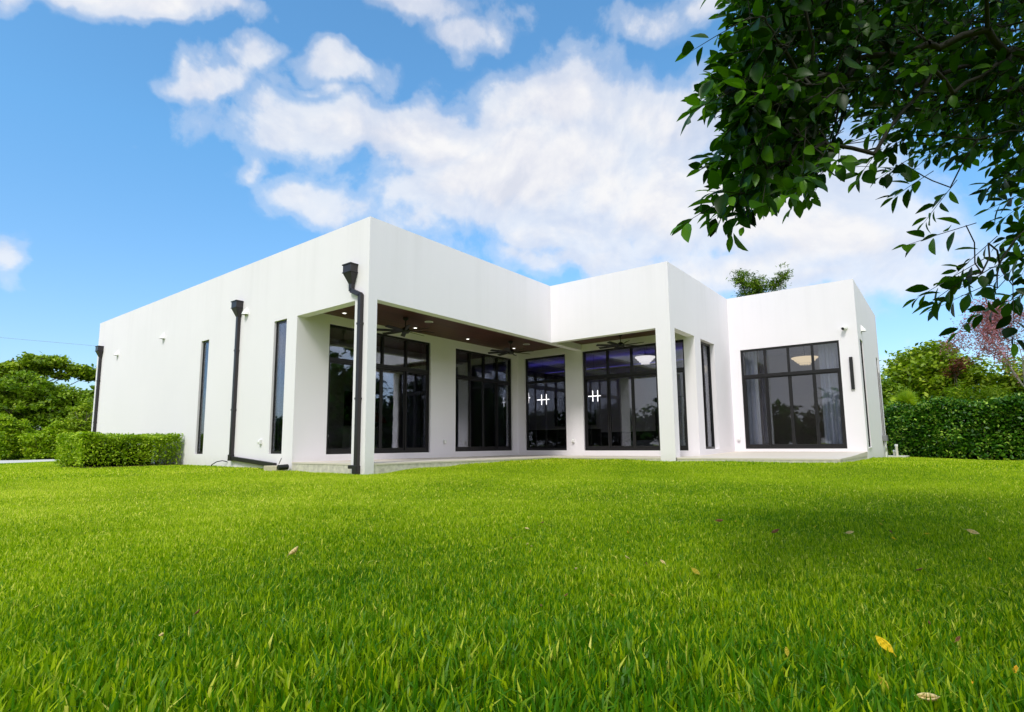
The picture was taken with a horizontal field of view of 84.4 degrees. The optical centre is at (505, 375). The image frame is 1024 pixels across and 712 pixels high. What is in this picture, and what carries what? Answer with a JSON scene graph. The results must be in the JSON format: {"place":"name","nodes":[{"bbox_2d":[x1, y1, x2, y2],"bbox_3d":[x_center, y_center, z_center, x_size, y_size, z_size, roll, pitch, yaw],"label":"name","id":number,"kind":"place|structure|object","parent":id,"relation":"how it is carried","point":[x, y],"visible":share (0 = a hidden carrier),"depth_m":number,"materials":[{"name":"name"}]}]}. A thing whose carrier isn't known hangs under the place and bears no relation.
{"place":"outdoors","nodes":[
{"label":"outdoors","id":0,"kind":"place"},
{"bbox_2d":[0,459,59,462],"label":"driveway","id":1,"kind":"structure","parent":0,"point":[15,461],"depth_m":34.44,"materials":[{"name":"white concrete"}]},
{"bbox_2d":[342,426,351,447],"bbox_3d":[-5.127,2.460,21.308,0.660,1.030,2.060,-6,-9,38],"label":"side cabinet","id":2,"kind":"object","parent":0,"point":[347,437],"visible":0.18,"depth_m":20.55,"materials":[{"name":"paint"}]},
{"bbox_2d":[0,453,1023,711],"bbox_3d":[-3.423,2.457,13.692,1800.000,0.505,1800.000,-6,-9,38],"label":"ground","id":3,"kind":"structure","parent":0,"point":[996,517],"depth_m":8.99,"materials":[{"name":"green plant"}]},
{"bbox_2d":[0,431,12,458],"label":"shrub","id":4,"kind":"object","parent":3,"relation":"on","point":[3,453],"visible":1,"depth_m":37.79,"materials":[{"name":"green plant"}]},
{"bbox_2d":[0,414,36,459],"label":"shrub","id":5,"kind":"object","parent":3,"relation":"on","point":[13,430],"visible":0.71,"depth_m":39.27,"materials":[{"name":"green plant"}]},
{"bbox_2d":[0,370,57,457],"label":"tree","id":6,"kind":"object","parent":3,"relation":"on","point":[25,393],"visible":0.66,"depth_m":45.35,"materials":[{"name":"green plant"}]},
{"bbox_2d":[17,428,60,459],"bbox_3d":[-32.105,4.811,39.292,2.301,2.514,3.083,-14,-16,63],"label":"shrub","id":7,"kind":"object","parent":3,"relation":"on","point":[37,448],"visible":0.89,"depth_m":38.79,"materials":[{"name":"green plant"}]},
{"bbox_2d":[0,351,96,456],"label":"tree","id":8,"kind":"object","parent":3,"relation":"on","point":[45,365],"visible":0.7,"depth_m":50.42,"materials":[{"name":"green plant"}]},
{"bbox_2d":[33,418,80,458],"bbox_3d":[-31.515,4.655,40.080,2.573,3.196,3.117,-6,-9,38],"label":"shrub","id":9,"kind":"object","parent":3,"relation":"on","point":[58,425],"visible":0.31,"depth_m":39.57,"materials":[{"name":"green plant"}]},
{"bbox_2d":[25,383,90,430],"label":"tree","id":10,"kind":"object","parent":3,"relation":"on","point":[60,402],"visible":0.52,"depth_m":46.05,"materials":[{"name":"green plant"}]},
{"bbox_2d":[63,398,93,433],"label":"shrub","id":11,"kind":"object","parent":3,"relation":"on","point":[83,412],"visible":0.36,"depth_m":40.71,"materials":[{"name":"green plant"}]},
{"bbox_2d":[74,385,94,416],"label":"tree","id":12,"kind":"object","parent":3,"relation":"on","point":[91,396],"visible":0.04,"depth_m":46.63,"materials":[{"name":"green plant"}]},
{"bbox_2d":[62,463,183,467],"bbox_3d":[-13.220,3.158,19.428,2.650,0.130,3.000,-6,-9,38],"label":"mulch bed","id":13,"kind":"object","parent":3,"relation":"on","point":[154,464],"visible":0.21,"depth_m":18.61,"materials":[{"name":"brown soil"}]},
{"bbox_2d":[54,431,183,466],"bbox_3d":[-13.305,2.607,19.455,2.829,1.340,3.213,-6,-9,38],"label":"hedge","id":14,"kind":"object","parent":13,"relation":"on","point":[79,449],"visible":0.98,"depth_m":18.56,"materials":[{"name":"green plant"}]},
{"bbox_2d":[264,465,286,470],"bbox_3d":[-6.447,2.627,15.811,0.660,0.185,0.330,-6,-9,38],"label":"splash block","id":15,"kind":"object","parent":3,"relation":"on","point":[272,467],"depth_m":15.67,"materials":[{"name":"white concrete"}]},
{"bbox_2d":[277,464,288,469],"bbox_3d":[-6.114,2.524,15.502,0.149,0.161,0.280,-6,-9,38],"label":"drain pipe","id":16,"kind":"object","parent":3,"relation":"on","point":[283,467],"visible":0.99,"depth_m":15.45,"materials":[{"name":"black plastic"}]},
{"bbox_2d":[289,546,297,554],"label":"fallen leaf","id":17,"kind":"object","parent":3,"relation":"on","point":[294,550],"visible":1,"depth_m":4.58,"materials":[{"name":"beige plant"}]},
{"bbox_2d":[91,216,886,474],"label":"house","id":18,"kind":"structure","parent":3,"relation":"on","point":[470,400],"depth_m":19.94,"materials":[{"name":"white paint"}]},
{"bbox_2d":[92,345,103,443],"bbox_3d":[-18.776,1.328,25.789,0.445,5.382,0.247,-6,-9,38],"label":"downspout","id":19,"kind":"object","parent":18,"relation":"attached to","point":[99,350],"visible":0.66,"depth_m":25.90,"materials":[{"name":"brown metal"}]},
{"bbox_2d":[197,340,208,453],"bbox_3d":[-10.374,0.741,19.545,0.572,3.917,0.120,-6,-9,38],"label":"window","id":20,"kind":"structure","parent":18,"relation":"in","point":[206,343],"depth_m":19.58,"materials":[{"name":"black glass"}]},
{"bbox_2d":[242,308,248,314],"bbox_3d":[-8.313,-2.066,17.978,0.240,0.260,0.170,-6,-9,38],"label":"wall light","id":21,"kind":"object","parent":18,"relation":"attached to","point":[245,312],"visible":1,"depth_m":17.94,"materials":[{"name":"white plastic"}]},
{"bbox_2d":[227,300,276,465],"bbox_3d":[-7.712,0.117,17.194,2.759,5.258,0.247,-6,-9,38],"label":"downspout","id":22,"kind":"object","parent":18,"relation":"attached to","point":[237,307],"visible":0.96,"depth_m":17.89,"materials":[{"name":"brown metal"}]},
{"bbox_2d":[271,320,286,453],"bbox_3d":[-6.574,0.324,16.593,0.672,3.922,0.120,-6,-9,38],"label":"window","id":23,"kind":"structure","parent":18,"relation":"in","point":[281,326],"depth_m":16.61,"materials":[{"name":"black glass"}]},
{"bbox_2d":[344,391,352,425],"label":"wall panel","id":24,"kind":"structure","parent":18,"relation":"attached to","point":[348,398],"depth_m":23.18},
{"bbox_2d":[342,262,363,473],"bbox_3d":[-3.899,-0.233,14.224,0.650,5.352,0.247,-6,-9,38],"label":"downspout","id":25,"kind":"object","parent":18,"relation":"attached to","point":[350,271],"visible":1,"depth_m":14.11,"materials":[{"name":"brown metal"}]},
{"bbox_2d":[326,324,429,453],"bbox_3d":[-4.076,0.582,18.538,0.120,3.912,4.232,-6,-9,38],"label":"window","id":26,"kind":"structure","parent":18,"relation":"in","point":[402,364],"depth_m":19.15,"materials":[{"name":"brown metal"}]},
{"bbox_2d":[377,317,433,336],"bbox_3d":[-3.097,-1.540,17.490,1.683,0.498,1.683,-1,-7,6],"label":"ceiling fan","id":27,"kind":"object","parent":18,"relation":"hanging from","point":[405,330],"visible":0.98,"depth_m":17.37},
{"bbox_2d":[455,349,511,450],"bbox_3d":[-0.888,1.063,22.574,0.120,3.882,3.499,-6,-9,38],"label":"window","id":28,"kind":"structure","parent":18,"relation":"in","point":[483,381],"depth_m":22.56,"materials":[{"name":"brown metal"}]},
{"bbox_2d":[488,341,531,355],"bbox_3d":[0.193,-1.056,21.592,1.683,0.498,1.683,-5,-9,34],"label":"ceiling fan","id":29,"kind":"object","parent":18,"relation":"hanging from","point":[507,351],"visible":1,"depth_m":21.52},
{"bbox_2d":[525,354,566,449],"bbox_3d":[1.702,1.148,23.394,2.024,3.877,0.120,-6,-9,38],"label":"window","id":30,"kind":"structure","parent":18,"relation":"in","point":[528,382],"depth_m":23.75,"materials":[{"name":"brown metal"}]},
{"bbox_2d":[528,371,564,384],"bbox_3d":[1.549,0.071,27.516,0.300,0.400,5.700,-6,-9,38],"label":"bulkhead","id":31,"kind":"object","parent":18,"relation":"attached to","point":[534,376],"visible":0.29,"depth_m":27.62,"materials":[{"name":"white paint"}]},
{"bbox_2d":[554,395,595,425],"bbox_3d":[3.588,1.843,29.331,2.400,1.500,0.140,-6,-9,38],"label":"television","id":32,"kind":"object","parent":18,"relation":"attached to","point":[560,411],"visible":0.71,"depth_m":29.64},
{"bbox_2d":[588,359,600,400],"bbox_3d":[3.888,0.054,24.839,0.603,2.200,0.034,-6,-9,38],"label":"pendant light","id":33,"kind":"object","parent":18,"relation":"hanging from","point":[597,395],"visible":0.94,"depth_m":24.77,"materials":[{"name":"white metal"}]},
{"bbox_2d":[596,334,644,349],"bbox_3d":[4.138,-1.244,20.315,1.683,0.498,1.683,3,-8,-27],"label":"ceiling fan","id":34,"kind":"object","parent":18,"relation":"hanging from","point":[616,346],"visible":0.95,"depth_m":20.25},
{"bbox_2d":[583,340,687,449],"bbox_3d":[4.745,0.834,21.028,4.105,3.892,0.120,-6,-9,38],"label":"window","id":35,"kind":"structure","parent":18,"relation":"in","point":[632,374],"depth_m":21.19,"materials":[{"name":"brown metal"}]},
{"bbox_2d":[601,396,685,450],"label":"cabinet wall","id":36,"kind":"structure","parent":18,"relation":"on","point":[620,438],"depth_m":26.39,"materials":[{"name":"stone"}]},
{"bbox_2d":[635,355,654,364],"bbox_3d":[6.005,-0.801,24.292,0.869,0.670,0.868,-6,-9,38],"label":"chandelier","id":37,"kind":"object","parent":18,"relation":"hanging from","point":[643,359],"visible":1,"depth_m":24.13,"materials":[{"name":"white metal"}]},
{"bbox_2d":[700,341,714,448],"bbox_3d":[7.250,0.720,20.621,0.120,3.902,1.472,-6,-9,38],"label":"window","id":38,"kind":"structure","parent":18,"relation":"in","point":[705,348],"depth_m":20.91,"materials":[{"name":"brown metal"}]},
{"bbox_2d":[744,351,761,443],"bbox_3d":[9.859,0.909,22.506,0.470,4.120,0.129,-6,-9,38],"label":"curtain","id":39,"kind":"object","parent":18,"relation":"hanging from","point":[753,407],"visible":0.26,"depth_m":22.49,"materials":[{"name":"white fabric"}]},
{"bbox_2d":[758,350,772,443],"bbox_3d":[10.261,0.875,22.261,0.115,4.120,0.297,7,-10,-44],"label":"curtain","id":40,"kind":"object","parent":18,"relation":"hanging from","point":[763,395],"visible":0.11,"depth_m":22.31,"materials":[{"name":"white fabric"}]},
{"bbox_2d":[740,340,846,448],"bbox_3d":[10.781,0.806,21.326,3.424,3.892,0.120,-6,-9,38],"label":"window","id":41,"kind":"structure","parent":18,"relation":"in","point":[813,372],"depth_m":21.26,"materials":[{"name":"brown metal"}]},
{"bbox_2d":[791,346,817,365],"bbox_3d":[12.608,-0.834,23.815,1.029,0.819,1.028,-6,-9,38],"label":"chandelier","id":42,"kind":"object","parent":18,"relation":"hanging from","point":[803,359],"visible":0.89,"depth_m":23.70,"materials":[{"name":"brown metal"}]},
{"bbox_2d":[818,343,846,448],"bbox_3d":[12.050,0.681,20.802,0.700,4.120,0.139,-6,-9,38],"label":"curtain","id":43,"kind":"object","parent":18,"relation":"hanging from","point":[828,356],"visible":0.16,"depth_m":20.84,"materials":[{"name":"white fabric"}]},
{"bbox_2d":[849,357,854,388],"bbox_3d":[12.311,-0.078,20.062,0.110,1.160,0.068,-6,-9,38],"label":"linear wall lamp","id":44,"kind":"object","parent":18,"relation":"attached to","point":[851,372],"visible":1,"depth_m":20.04,"materials":[{"name":"black plastic"}]},
{"bbox_2d":[860,341,870,446],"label":"window","id":45,"kind":"structure","parent":18,"relation":"in","point":[860,341],"depth_m":20.83,"materials":[{"name":"brown metal"}]},
{"bbox_2d":[876,359,883,441],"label":"window","id":46,"kind":"structure","parent":18,"relation":"in","point":[876,359],"depth_m":25.19,"materials":[{"name":"brown metal"}]},
{"bbox_2d":[878,373,887,456],"bbox_3d":[16.387,1.751,24.493,0.156,3.800,0.700,-6,-9,38],"label":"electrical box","id":47,"kind":"object","parent":18,"relation":"attached to","point":[884,437],"visible":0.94,"depth_m":24.52,"materials":[{"name":"grey metal"}]},
{"bbox_2d":[690,566,699,574],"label":"fallen leaf","id":48,"kind":"object","parent":3,"relation":"on","point":[695,571],"visible":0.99,"depth_m":4.00,"materials":[{"name":"plant"}]},
{"bbox_2d":[726,262,792,296],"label":"tree","id":49,"kind":"object","parent":3,"relation":"on","point":[754,285],"visible":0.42,"depth_m":46.48,"materials":[{"name":"green plant"}]},
{"bbox_2d":[785,647,788,658],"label":"fallen leaf","id":50,"kind":"object","parent":3,"relation":"on","point":[786,651],"visible":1,"depth_m":2.44,"materials":[{"name":"yellow plant"}]},
{"bbox_2d":[670,0,1023,357],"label":"ficus tree","id":51,"kind":"object","parent":3,"relation":"on","point":[777,117],"visible":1,"depth_m":3.02,"materials":[{"name":"green plant"}]},
{"bbox_2d":[877,673,888,689],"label":"fallen leaf","id":52,"kind":"object","parent":3,"relation":"on","point":[886,683],"visible":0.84,"depth_m":2.12,"materials":[{"name":"green plant"}]},
{"bbox_2d":[875,635,895,655],"bbox_3d":[1.640,1.167,2.431,0.039,0.007,0.112,-28,30,-3],"label":"fallen leaf","id":53,"kind":"object","parent":3,"relation":"on","point":[884,643],"visible":0.94,"depth_m":2.44,"materials":[{"name":"yellow plant"}]},
{"bbox_2d":[883,405,895,454],"bbox_3d":[19.390,2.984,30.174,3.242,3.113,3.006,-6,-9,38],"label":"hedge","id":54,"kind":"object","parent":3,"relation":"on","point":[886,428],"visible":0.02,"depth_m":28.99,"materials":[{"name":"green plant"}]},
{"bbox_2d":[888,455,909,456],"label":"walkway","id":55,"kind":"structure","parent":3,"relation":"on","point":[899,456],"depth_m":26.08,"materials":[{"name":"white concrete"}]},
{"bbox_2d":[894,444,898,455],"bbox_3d":[18.148,3.557,26.193,0.140,0.712,0.143,-6,-9,38],"label":"standpipe","id":56,"kind":"object","parent":55,"relation":"on","point":[896,448],"visible":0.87,"depth_m":26.17,"materials":[{"name":"plastic"}]},
{"bbox_2d":[881,373,924,405],"bbox_3d":[23.000,2.514,34.985,5.052,5.529,4.565,-6,-9,38],"label":"tree","id":57,"kind":"object","parent":3,"relation":"on","point":[888,390],"visible":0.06,"depth_m":34.24,"materials":[{"name":"green plant"}]},
{"bbox_2d":[887,388,922,405],"bbox_3d":[22.496,2.741,31.624,1.988,4.229,1.969,-6,-9,38],"label":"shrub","id":58,"kind":"object","parent":3,"relation":"on","point":[908,397],"visible":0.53,"depth_m":31.51,"materials":[{"name":"green plant"}]},
{"bbox_2d":[914,692,939,701],"bbox_3d":[1.488,1.144,1.999,0.088,0.028,0.030,-20,10,36],"label":"fallen leaf","id":59,"kind":"object","parent":3,"relation":"on","point":[933,697],"visible":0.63,"depth_m":2.00,"materials":[{"name":"beige plant"}]},
{"bbox_2d":[879,339,1000,401],"bbox_3d":[28.103,1.603,37.444,6.905,8.049,6.876,2,-7,-18],"label":"tree","id":60,"kind":"object","parent":3,"relation":"on","point":[917,369],"visible":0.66,"depth_m":36.11,"materials":[{"name":"green plant"}]},
{"bbox_2d":[883,391,1023,459],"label":"hedge","id":61,"kind":"object","parent":3,"relation":"on","point":[962,428],"visible":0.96,"depth_m":26.45,"materials":[{"name":"green plant"}]},
{"bbox_2d":[939,356,974,396],"bbox_3d":[27.649,1.974,34.265,1.552,6.335,1.704,4,-8,-31],"label":"tree","id":62,"kind":"object","parent":3,"relation":"on","point":[959,362],"visible":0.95,"depth_m":34.52,"materials":[{"name":"brown plant"}]},
{"bbox_2d":[965,529,979,533],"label":"fallen leaf","id":63,"kind":"object","parent":3,"relation":"on","point":[972,531],"visible":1,"depth_m":5.29,"materials":[{"name":"plant"}]},
{"bbox_2d":[933,377,1016,403],"bbox_3d":[26.064,2.417,31.294,4.137,4.816,2.790,-6,-9,38],"label":"bush","id":64,"kind":"object","parent":3,"relation":"on","point":[978,394],"visible":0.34,"depth_m":31.20,"materials":[{"name":"green plant"}]},
{"bbox_2d":[932,295,1023,386],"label":"tree","id":65,"kind":"object","parent":3,"relation":"on","point":[996,334],"visible":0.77,"depth_m":30.27,"materials":[{"name":"plant"}]},
{"bbox_2d":[963,357,1023,417],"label":"tree","id":66,"kind":"object","parent":3,"relation":"on","point":[1005,379],"visible":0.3,"depth_m":34.35,"materials":[{"name":"green plant"}]},
{"bbox_2d":[0,0,1023,419],"label":"sky","id":67,"kind":"structure","parent":0,"point":[151,151],"materials":[{"name":"blue"}]},
{"bbox_2d":[529,427,603,450],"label":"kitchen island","id":68,"kind":"structure","parent":0,"point":[548,438],"depth_m":26.04,"materials":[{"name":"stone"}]},
{"bbox_2d":[625,440,685,445],"bbox_3d":[6.015,2.708,21.629,2.700,0.450,0.900,-6,-9,38],"label":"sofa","id":69,"kind":"object","parent":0,"point":[647,442],"visible":0.14,"depth_m":21.55,"materials":[{"name":"white fabric"}]}
]}

